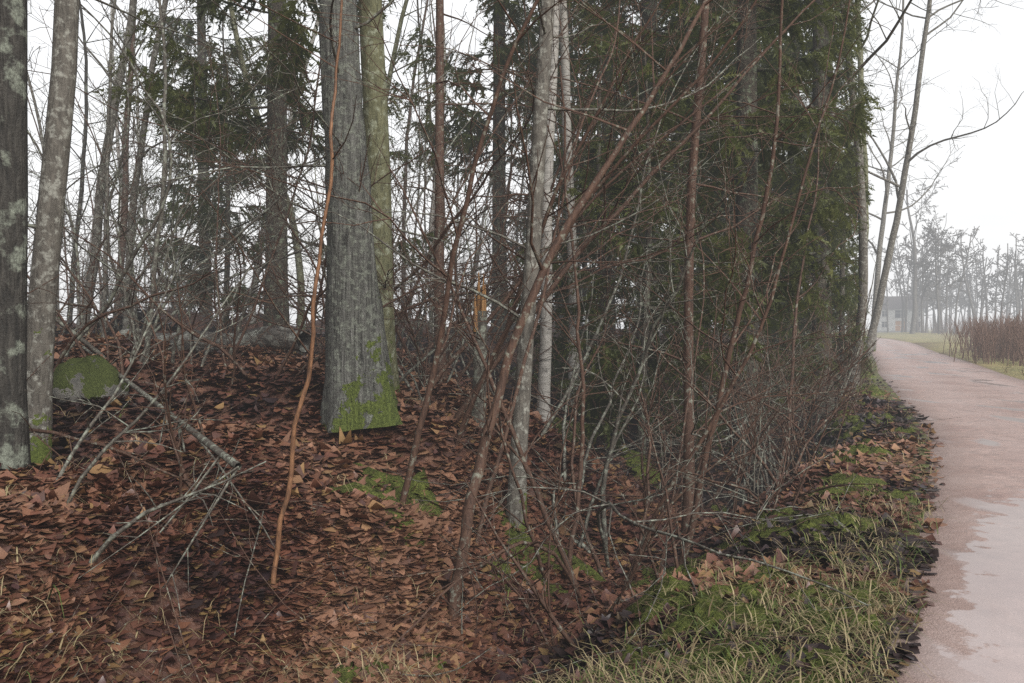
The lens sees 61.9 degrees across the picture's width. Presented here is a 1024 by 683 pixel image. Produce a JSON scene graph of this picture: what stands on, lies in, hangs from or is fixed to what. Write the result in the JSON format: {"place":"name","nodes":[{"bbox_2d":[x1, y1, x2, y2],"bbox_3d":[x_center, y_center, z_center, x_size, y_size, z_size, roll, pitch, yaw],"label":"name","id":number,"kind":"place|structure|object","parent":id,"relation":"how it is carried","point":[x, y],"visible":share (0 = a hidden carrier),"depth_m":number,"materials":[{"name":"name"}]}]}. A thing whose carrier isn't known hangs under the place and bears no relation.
{"place":"outdoors","nodes":[
{"label":"outdoors","id":0,"kind":"place"},
{"bbox_2d":[0,308,1023,682],"bbox_3d":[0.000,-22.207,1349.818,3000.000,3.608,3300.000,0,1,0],"label":"terrain","id":1,"kind":"structure","parent":0,"point":[930,341],"depth_m":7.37,"materials":[{"name":"plant"}]},
{"bbox_2d":[28,46,59,318],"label":"tree","id":2,"kind":"object","parent":1,"relation":"on","point":[39,125],"visible":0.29,"depth_m":21.12,"materials":[{"name":"grey plant"}]},
{"bbox_2d":[28,0,142,325],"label":"tree","id":3,"kind":"object","parent":1,"relation":"on","point":[81,191],"visible":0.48,"depth_m":20.50,"materials":[{"name":"grey plant"}]},
{"bbox_2d":[53,355,128,402],"bbox_3d":[-3.872,0.354,7.712,0.705,0.472,0.652,0,1,0],"label":"mossy boulder","id":4,"kind":"object","parent":1,"relation":"on","point":[88,377],"visible":0.73,"depth_m":7.53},
{"bbox_2d":[50,0,147,332],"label":"tree","id":5,"kind":"object","parent":1,"relation":"on","point":[132,5],"visible":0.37,"depth_m":14.86,"materials":[{"name":"grey plant"}]},
{"bbox_2d":[0,0,212,470],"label":"dark tree","id":6,"kind":"object","parent":1,"relation":"on","point":[15,452],"visible":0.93,"depth_m":5.54,"materials":[{"name":"grey plant"}]},
{"bbox_2d":[28,125,208,333],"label":"shrub","id":7,"kind":"object","parent":1,"relation":"on","point":[118,158],"visible":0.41,"depth_m":10.95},
{"bbox_2d":[28,0,215,329],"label":"leaning sapling","id":8,"kind":"object","parent":1,"relation":"on","point":[143,246],"visible":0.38,"depth_m":13.08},
{"bbox_2d":[27,104,233,332],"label":"shrub","id":9,"kind":"object","parent":1,"relation":"on","point":[111,306],"visible":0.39,"depth_m":14.82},
{"bbox_2d":[101,0,166,337],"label":"sapling","id":10,"kind":"object","parent":1,"relation":"on","point":[105,289],"visible":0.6,"depth_m":12.23,"materials":[{"name":"grey plant"}]},
{"bbox_2d":[27,214,247,374],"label":"shrub","id":11,"kind":"object","parent":1,"relation":"on","point":[78,333],"visible":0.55,"depth_m":7.80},
{"bbox_2d":[77,7,205,315],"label":"tree","id":12,"kind":"object","parent":1,"relation":"on","point":[127,145],"visible":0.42,"depth_m":20.72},
{"bbox_2d":[29,54,259,336],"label":"shrub","id":13,"kind":"object","parent":1,"relation":"on","point":[114,301],"visible":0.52,"depth_m":12.03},
{"bbox_2d":[26,235,272,565],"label":"fallen branch","id":14,"kind":"object","parent":1,"relation":"on","point":[108,541],"visible":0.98,"depth_m":5.15,"materials":[{"name":"wood"}]},
{"bbox_2d":[27,0,274,465],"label":"grey tree","id":15,"kind":"object","parent":1,"relation":"on","point":[46,256],"visible":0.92,"depth_m":6.43,"materials":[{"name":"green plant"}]},
{"bbox_2d":[74,0,233,328],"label":"tree","id":16,"kind":"object","parent":1,"relation":"on","point":[126,322],"visible":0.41,"depth_m":13.92,"materials":[{"name":"grey plant"}]},
{"bbox_2d":[93,0,239,364],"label":"sapling","id":17,"kind":"object","parent":1,"relation":"on","point":[158,232],"visible":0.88,"depth_m":9.08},
{"bbox_2d":[12,215,331,552],"bbox_3d":[-3.192,-0.044,6.141,4.298,2.831,1.837,1,1,41],"label":"fallen branch","id":18,"kind":"object","parent":1,"relation":"on","point":[70,438],"visible":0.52,"depth_m":5.54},
{"bbox_2d":[92,277,257,512],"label":"bare sapling","id":19,"kind":"object","parent":1,"relation":"on","point":[182,471],"visible":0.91,"depth_m":5.74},
{"bbox_2d":[29,113,325,366],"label":"shrub","id":20,"kind":"object","parent":1,"relation":"on","point":[173,347],"visible":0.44,"depth_m":10.22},
{"bbox_2d":[78,345,280,619],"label":"fallen branch","id":21,"kind":"object","parent":1,"relation":"on","point":[207,443],"visible":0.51,"depth_m":5.24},
{"bbox_2d":[67,10,316,332],"bbox_3d":[-3.579,-1.765,10.960,3.345,3.819,2.312,0,1,19],"label":"leaning sapling","id":22,"kind":"object","parent":1,"relation":"on","point":[180,247],"visible":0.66,"depth_m":10.84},
{"bbox_2d":[95,0,301,320],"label":"spruce","id":23,"kind":"object","parent":1,"relation":"on","point":[189,28],"visible":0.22,"depth_m":23.78,"materials":[{"name":"green plant"}]},
{"bbox_2d":[117,0,283,366],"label":"leaning sapling","id":24,"kind":"object","parent":1,"relation":"on","point":[220,322],"visible":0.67,"depth_m":10.17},
{"bbox_2d":[119,325,310,355],"bbox_3d":[-3.977,0.024,11.251,3.271,0.474,0.402,1,1,27],"label":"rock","id":25,"kind":"object","parent":1,"relation":"on","point":[269,340],"visible":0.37,"depth_m":10.70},
{"bbox_2d":[138,22,306,324],"bbox_3d":[-6.424,-3.772,18.788,3.150,7.003,3.076,0,1,12],"label":"spruce","id":26,"kind":"object","parent":1,"relation":"on","point":[231,46],"visible":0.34,"depth_m":18.84,"materials":[{"name":"green plant"}]},
{"bbox_2d":[137,127,326,355],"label":"shrub","id":27,"kind":"object","parent":1,"relation":"on","point":[226,292],"visible":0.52,"depth_m":11.49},
{"bbox_2d":[122,0,356,589],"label":"orange sapling","id":28,"kind":"object","parent":1,"relation":"on","point":[290,475],"visible":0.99,"depth_m":5.06,"materials":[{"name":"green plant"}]},
{"bbox_2d":[27,0,457,366],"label":"shrub","id":29,"kind":"object","parent":1,"relation":"on","point":[86,343],"visible":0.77,"depth_m":8.49,"materials":[{"name":"plant"}]},
{"bbox_2d":[28,0,497,339],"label":"tree","id":30,"kind":"object","parent":1,"relation":"on","point":[133,314],"visible":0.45,"depth_m":10.41,"materials":[{"name":"plant"}]},
{"bbox_2d":[205,0,320,329],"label":"tree","id":31,"kind":"object","parent":1,"relation":"on","point":[300,274],"visible":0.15,"depth_m":18.97,"materials":[{"name":"grey plant"}]},
{"bbox_2d":[92,0,454,356],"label":"spruce","id":32,"kind":"object","parent":1,"relation":"on","point":[287,9],"visible":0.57,"depth_m":13.15,"materials":[{"name":"green plant"}]},
{"bbox_2d":[62,127,523,396],"bbox_3d":[-1.959,-0.712,8.189,4.896,2.528,2.265,0,1,-5],"label":"shrub","id":33,"kind":"object","parent":1,"relation":"on","point":[220,347],"visible":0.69,"depth_m":8.19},
{"bbox_2d":[119,0,469,364],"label":"leaning sapling","id":34,"kind":"object","parent":1,"relation":"on","point":[273,252],"visible":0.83,"depth_m":9.99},
{"bbox_2d":[211,0,402,432],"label":"old tree","id":35,"kind":"object","parent":1,"relation":"on","point":[358,391],"visible":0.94,"depth_m":7.55,"materials":[{"name":"grey plant"}]},
{"bbox_2d":[144,0,524,392],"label":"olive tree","id":36,"kind":"object","parent":1,"relation":"on","point":[375,113],"visible":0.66,"depth_m":8.87,"materials":[{"name":"green plant"}]},
{"bbox_2d":[208,183,495,353],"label":"shrub","id":37,"kind":"object","parent":1,"relation":"on","point":[309,324],"visible":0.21,"depth_m":12.87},
{"bbox_2d":[194,132,529,348],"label":"shrub","id":38,"kind":"object","parent":1,"relation":"on","point":[402,334],"visible":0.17,"depth_m":15.16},
{"bbox_2d":[234,90,511,357],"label":"shrub","id":39,"kind":"object","parent":1,"relation":"on","point":[460,182],"visible":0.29,"depth_m":13.33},
{"bbox_2d":[177,0,572,504],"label":"leaning sapling","id":40,"kind":"object","parent":1,"relation":"on","point":[420,425],"visible":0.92,"depth_m":6.18,"materials":[{"name":"plant"}]},
{"bbox_2d":[28,2,737,359],"bbox_3d":[-1.308,-1.566,9.169,7.481,3.963,4.022,0,1,12],"label":"shrub","id":41,"kind":"object","parent":1,"relation":"on","point":[388,272],"visible":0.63,"depth_m":9.28,"materials":[{"name":"plant"}]},
{"bbox_2d":[57,32,719,399],"bbox_3d":[-0.857,-1.539,11.226,9.437,4.798,4.640,0,1,-10],"label":"shrub","id":42,"kind":"object","parent":1,"relation":"on","point":[404,347],"visible":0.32,"depth_m":10.99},
{"bbox_2d":[359,0,447,180],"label":"tree","id":43,"kind":"object","parent":1,"relation":"on","point":[397,38],"visible":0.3,"depth_m":19.48,"materials":[{"name":"grey plant"}]},
{"bbox_2d":[391,0,435,306],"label":"tree","id":44,"kind":"object","parent":1,"relation":"on","point":[410,111],"visible":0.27,"depth_m":27.00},
{"bbox_2d":[271,127,566,390],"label":"shrub","id":45,"kind":"object","parent":1,"relation":"on","point":[410,370],"visible":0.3,"depth_m":9.86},
{"bbox_2d":[388,0,507,197],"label":"tree","id":46,"kind":"object","parent":1,"relation":"on","point":[426,77],"visible":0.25,"depth_m":21.16,"materials":[{"name":"grey plant"}]},
{"bbox_2d":[398,172,513,382],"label":"shrub","id":47,"kind":"object","parent":1,"relation":"on","point":[448,347],"visible":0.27,"depth_m":11.90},
{"bbox_2d":[375,96,545,391],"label":"shrub","id":48,"kind":"object","parent":1,"relation":"on","point":[419,384],"visible":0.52,"depth_m":9.38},
{"bbox_2d":[470,272,486,427],"bbox_3d":[-0.322,0.086,8.303,0.153,1.535,0.148,1,1,42],"label":"broken stump","id":49,"kind":"object","parent":1,"relation":"on","point":[480,309],"visible":0.67,"depth_m":8.25,"materials":[{"name":"brown wood"}]},
{"bbox_2d":[369,121,589,588],"bbox_3d":[-0.308,0.162,6.780,1.866,3.747,1.000,-1,1,-36],"label":"leaning sapling","id":50,"kind":"object","parent":1,"relation":"on","point":[473,341],"visible":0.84,"depth_m":6.82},
{"bbox_2d":[1,348,959,682],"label":"fallen sticks","id":51,"kind":"object","parent":1,"relation":"on","point":[641,644],"visible":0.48,"depth_m":4.86,"materials":[{"name":"wood"}]},
{"bbox_2d":[360,1,610,253],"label":"leaning sapling","id":52,"kind":"object","parent":1,"relation":"on","point":[419,196],"visible":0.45,"depth_m":13.00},
{"bbox_2d":[385,0,606,341],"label":"spruce","id":53,"kind":"object","parent":1,"relation":"on","point":[498,14],"visible":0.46,"depth_m":18.25,"materials":[{"name":"green plant"}]},
{"bbox_2d":[391,0,612,378],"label":"brown tree","id":54,"kind":"object","parent":1,"relation":"on","point":[439,115],"visible":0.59,"depth_m":11.13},
{"bbox_2d":[0,329,1023,682],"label":"grass tufts","id":55,"kind":"object","parent":1,"relation":"on","point":[732,677],"visible":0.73,"depth_m":4.40,"materials":[{"name":"plant"}]},
{"bbox_2d":[429,0,605,421],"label":"birch tree","id":56,"kind":"object","parent":1,"relation":"on","point":[544,375],"visible":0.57,"depth_m":10.41,"materials":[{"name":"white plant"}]},
{"bbox_2d":[301,0,735,547],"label":"leaning sapling","id":57,"kind":"object","parent":1,"relation":"on","point":[547,278],"visible":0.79,"depth_m":7.27,"materials":[{"name":"plant"}]},
{"bbox_2d":[284,0,776,531],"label":"grey tree","id":58,"kind":"object","parent":1,"relation":"on","point":[520,422],"visible":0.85,"depth_m":7.17,"materials":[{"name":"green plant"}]},
{"bbox_2d":[388,0,683,323],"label":"leaning sapling","id":59,"kind":"object","parent":1,"relation":"on","point":[510,107],"visible":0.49,"depth_m":10.45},
{"bbox_2d":[395,232,712,549],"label":"shrub","id":60,"kind":"object","parent":1,"relation":"on","point":[580,542],"visible":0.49,"depth_m":7.94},
{"bbox_2d":[476,0,636,332],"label":"spruce","id":61,"kind":"object","parent":1,"relation":"on","point":[519,145],"visible":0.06,"depth_m":25.55,"materials":[{"name":"green plant"}]},
{"bbox_2d":[417,0,697,433],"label":"leaning sapling","id":62,"kind":"object","parent":1,"relation":"on","point":[558,186],"visible":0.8,"depth_m":7.21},
{"bbox_2d":[438,358,688,650],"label":"shrub","id":63,"kind":"object","parent":1,"relation":"on","point":[539,599],"visible":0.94,"depth_m":5.41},
{"bbox_2d":[559,0,579,418],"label":"birch tree","id":64,"kind":"object","parent":1,"relation":"on","point":[565,71],"visible":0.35,"depth_m":12.06,"materials":[{"name":"grey plant"}]},
{"bbox_2d":[368,258,780,653],"bbox_3d":[0.581,0.790,6.568,2.851,3.108,5.183,0,1,16],"label":"shrub","id":65,"kind":"object","parent":1,"relation":"on","point":[535,544],"visible":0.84,"depth_m":6.56,"materials":[{"name":"plant"}]},
{"bbox_2d":[489,65,662,564],"bbox_3d":[0.570,-0.227,7.589,1.576,4.333,1.388,0,1,0],"label":"sapling","id":66,"kind":"object","parent":1,"relation":"on","point":[578,498],"visible":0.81,"depth_m":7.18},
{"bbox_2d":[453,0,713,384],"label":"leaning sapling","id":67,"kind":"object","parent":1,"relation":"on","point":[508,300],"visible":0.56,"depth_m":10.31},
{"bbox_2d":[388,0,781,445],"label":"leaning sapling","id":68,"kind":"object","parent":1,"relation":"on","point":[498,344],"visible":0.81,"depth_m":7.16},
{"bbox_2d":[392,126,796,417],"bbox_3d":[0.215,-1.017,12.879,7.441,4.171,3.289,1,1,38],"label":"shrub","id":69,"kind":"object","parent":1,"relation":"on","point":[469,356],"visible":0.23,"depth_m":12.78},
{"bbox_2d":[447,0,748,620],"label":"red sapling","id":70,"kind":"object","parent":1,"relation":"on","point":[454,595],"visible":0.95,"depth_m":5.88,"materials":[{"name":"plant"}]},
{"bbox_2d":[487,0,712,339],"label":"spruce","id":71,"kind":"object","parent":1,"relation":"on","point":[608,73],"visible":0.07,"depth_m":20.71,"materials":[{"name":"green plant"}]},
{"bbox_2d":[421,0,792,405],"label":"leaning sapling","id":72,"kind":"object","parent":1,"relation":"on","point":[444,368],"visible":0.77,"depth_m":8.19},
{"bbox_2d":[498,33,716,436],"bbox_3d":[1.372,-1.613,12.765,3.148,6.109,3.111,1,1,31],"label":"young spruce","id":73,"kind":"object","parent":1,"relation":"on","point":[560,345],"visible":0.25,"depth_m":12.78,"materials":[{"name":"green plant"}]},
{"bbox_2d":[323,369,917,682],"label":"moss cushions","id":74,"kind":"object","parent":1,"relation":"on","point":[396,481],"visible":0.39,"depth_m":5.39,"materials":[{"name":"plant"}]},
{"bbox_2d":[379,70,868,629],"bbox_3d":[-1.024,0.582,7.288,6.882,5.114,7.412,0,1,0],"label":"shrub","id":75,"kind":"object","parent":1,"relation":"on","point":[601,516],"visible":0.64,"depth_m":6.79,"materials":[{"name":"plant"}]},
{"bbox_2d":[450,0,807,533],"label":"brown tree","id":76,"kind":"object","parent":1,"relation":"on","point":[688,498],"visible":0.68,"depth_m":8.52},
{"bbox_2d":[454,185,834,451],"bbox_3d":[1.694,-0.096,12.057,4.948,3.624,6.133,0,1,0],"label":"shrub","id":77,"kind":"object","parent":1,"relation":"on","point":[604,388],"visible":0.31,"depth_m":11.26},
{"bbox_2d":[539,22,753,437],"bbox_3d":[1.488,-1.335,9.670,2.460,4.702,1.974,0,1,0],"label":"leaning sapling","id":78,"kind":"object","parent":1,"relation":"on","point":[588,348],"visible":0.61,"depth_m":9.37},
{"bbox_2d":[487,256,811,526],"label":"shrub","id":79,"kind":"object","parent":1,"relation":"on","point":[661,434],"visible":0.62,"depth_m":9.21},
{"bbox_2d":[509,0,790,374],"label":"spruce","id":80,"kind":"object","parent":1,"relation":"on","point":[645,14],"visible":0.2,"depth_m":16.01,"materials":[{"name":"green plant"}]},
{"bbox_2d":[608,390,705,578],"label":"shrub","id":81,"kind":"object","parent":1,"relation":"on","point":[656,572],"visible":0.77,"depth_m":6.50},
{"bbox_2d":[552,54,766,458],"bbox_3d":[1.796,-1.053,11.779,3.183,5.693,3.058,0,1,0],"label":"young spruce","id":82,"kind":"object","parent":1,"relation":"on","point":[618,187],"visible":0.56,"depth_m":11.46,"materials":[{"name":"green plant"}]},
{"bbox_2d":[451,0,872,422],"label":"leaning sapling","id":83,"kind":"object","parent":1,"relation":"on","point":[562,271],"visible":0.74,"depth_m":8.24,"materials":[{"name":"plant"}]},
{"bbox_2d":[555,226,799,515],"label":"shrub","id":84,"kind":"object","parent":1,"relation":"on","point":[737,461],"visible":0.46,"depth_m":10.82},
{"bbox_2d":[554,0,803,338],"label":"spruce","id":85,"kind":"object","parent":1,"relation":"on","point":[658,97],"visible":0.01,"depth_m":18.14,"materials":[{"name":"green plant"}]},
{"bbox_2d":[616,0,799,572],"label":"leaning sapling","id":86,"kind":"object","parent":1,"relation":"on","point":[697,339],"visible":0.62,"depth_m":8.40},
{"bbox_2d":[554,0,866,489],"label":"spruce","id":87,"kind":"object","parent":1,"relation":"on","point":[749,90],"visible":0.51,"depth_m":12.96,"materials":[{"name":"green plant"}]},
{"bbox_2d":[554,308,875,512],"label":"shrub","id":88,"kind":"object","parent":1,"relation":"on","point":[743,491],"visible":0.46,"depth_m":10.56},
{"bbox_2d":[588,284,875,526],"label":"shrub","id":89,"kind":"object","parent":1,"relation":"on","point":[759,458],"visible":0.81,"depth_m":8.23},
{"bbox_2d":[600,137,866,513],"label":"shrub","id":90,"kind":"object","parent":1,"relation":"on","point":[768,452],"visible":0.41,"depth_m":9.93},
{"bbox_2d":[626,351,859,529],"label":"shrub","id":91,"kind":"object","parent":1,"relation":"on","point":[781,480],"visible":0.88,"depth_m":7.30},
{"bbox_2d":[654,47,838,426],"bbox_3d":[4.232,-2.017,15.903,4.059,7.504,3.542,0,1,0],"label":"young spruce","id":92,"kind":"object","parent":1,"relation":"on","point":[730,69],"visible":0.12,"depth_m":15.77,"materials":[{"name":"green plant"}]},
{"bbox_2d":[628,0,870,589],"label":"leaning sapling","id":93,"kind":"object","parent":1,"relation":"on","point":[710,425],"visible":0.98,"depth_m":6.35,"materials":[{"name":"plant"}]},
{"bbox_2d":[617,0,894,565],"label":"sapling","id":94,"kind":"object","parent":1,"relation":"on","point":[704,463],"visible":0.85,"depth_m":7.27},
{"bbox_2d":[660,227,870,449],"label":"shrub","id":95,"kind":"object","parent":1,"relation":"on","point":[785,368],"visible":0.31,"depth_m":13.57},
{"bbox_2d":[694,0,867,412],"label":"spruce","id":96,"kind":"object","parent":1,"relation":"on","point":[837,239],"visible":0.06,"depth_m":21.14,"materials":[{"name":"green plant"}]},
{"bbox_2d":[694,271,872,473],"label":"shrub","id":97,"kind":"object","parent":1,"relation":"on","point":[783,434],"visible":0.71,"depth_m":10.35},
{"bbox_2d":[693,0,885,424],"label":"tall spruce","id":98,"kind":"object","parent":1,"relation":"on","point":[841,178],"visible":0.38,"depth_m":16.52,"materials":[{"name":"green plant"}]},
{"bbox_2d":[705,300,875,507],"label":"leaning sapling","id":99,"kind":"object","parent":1,"relation":"on","point":[711,501],"visible":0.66,"depth_m":11.12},
{"bbox_2d":[718,310,873,476],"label":"shrub","id":100,"kind":"object","parent":1,"relation":"on","point":[798,402],"visible":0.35,"depth_m":12.87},
{"bbox_2d":[727,1,872,479],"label":"leaning sapling","id":101,"kind":"object","parent":1,"relation":"on","point":[797,296],"visible":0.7,"depth_m":11.92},
{"bbox_2d":[728,308,873,441],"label":"shrub","id":102,"kind":"object","parent":1,"relation":"on","point":[804,418],"visible":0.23,"depth_m":16.03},
{"bbox_2d":[766,97,875,390],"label":"young spruce","id":103,"kind":"object","parent":1,"relation":"on","point":[844,274],"depth_m":20.74,"materials":[{"name":"green plant"}]},
{"bbox_2d":[758,0,949,330],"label":"tree","id":104,"kind":"object","parent":1,"relation":"on","point":[860,62],"visible":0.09,"depth_m":26.68,"materials":[{"name":"grey bark"},{"name":"grey twig"}]},
{"bbox_2d":[803,0,996,350],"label":"tree","id":105,"kind":"object","parent":1,"relation":"on","point":[882,224],"visible":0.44,"depth_m":55.46,"materials":[{"name":"grey plant"}]},
{"bbox_2d":[877,293,925,332],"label":"building","id":106,"kind":"structure","parent":1,"relation":"on","point":[894,312],"depth_m":191.79,"materials":[{"name":"paint"}]},
{"bbox_2d":[804,0,1021,391],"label":"tree","id":107,"kind":"object","parent":1,"relation":"on","point":[863,272],"visible":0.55,"depth_m":19.47,"materials":[{"name":"grey plant"}]},
{"bbox_2d":[868,170,973,333],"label":"tree","id":108,"kind":"object","parent":1,"relation":"on","point":[914,266],"visible":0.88,"depth_m":150.66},
{"bbox_2d":[832,0,1023,361],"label":"tree","id":109,"kind":"object","parent":1,"relation":"on","point":[908,158],"visible":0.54,"depth_m":37.05,"materials":[{"name":"grey plant"}]},
{"bbox_2d":[899,225,965,333],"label":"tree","id":110,"kind":"object","parent":1,"relation":"on","point":[938,282],"visible":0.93,"depth_m":150.62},
{"bbox_2d":[872,338,1023,682],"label":"path","id":111,"kind":"structure","parent":1,"relation":"on","point":[978,583],"depth_m":7.08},
{"bbox_2d":[940,303,1023,366],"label":"osier shrubs","id":112,"kind":"object","parent":1,"relation":"on","point":[991,341],"visible":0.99,"depth_m":39.16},
{"bbox_2d":[977,243,1022,323],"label":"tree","id":113,"kind":"object","parent":1,"relation":"on","point":[1006,267],"visible":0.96,"depth_m":159.39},
{"bbox_2d":[27,0,1023,326],"label":"sky","id":114,"kind":"structure","parent":0,"point":[985,189],"materials":[{"name":"white"}]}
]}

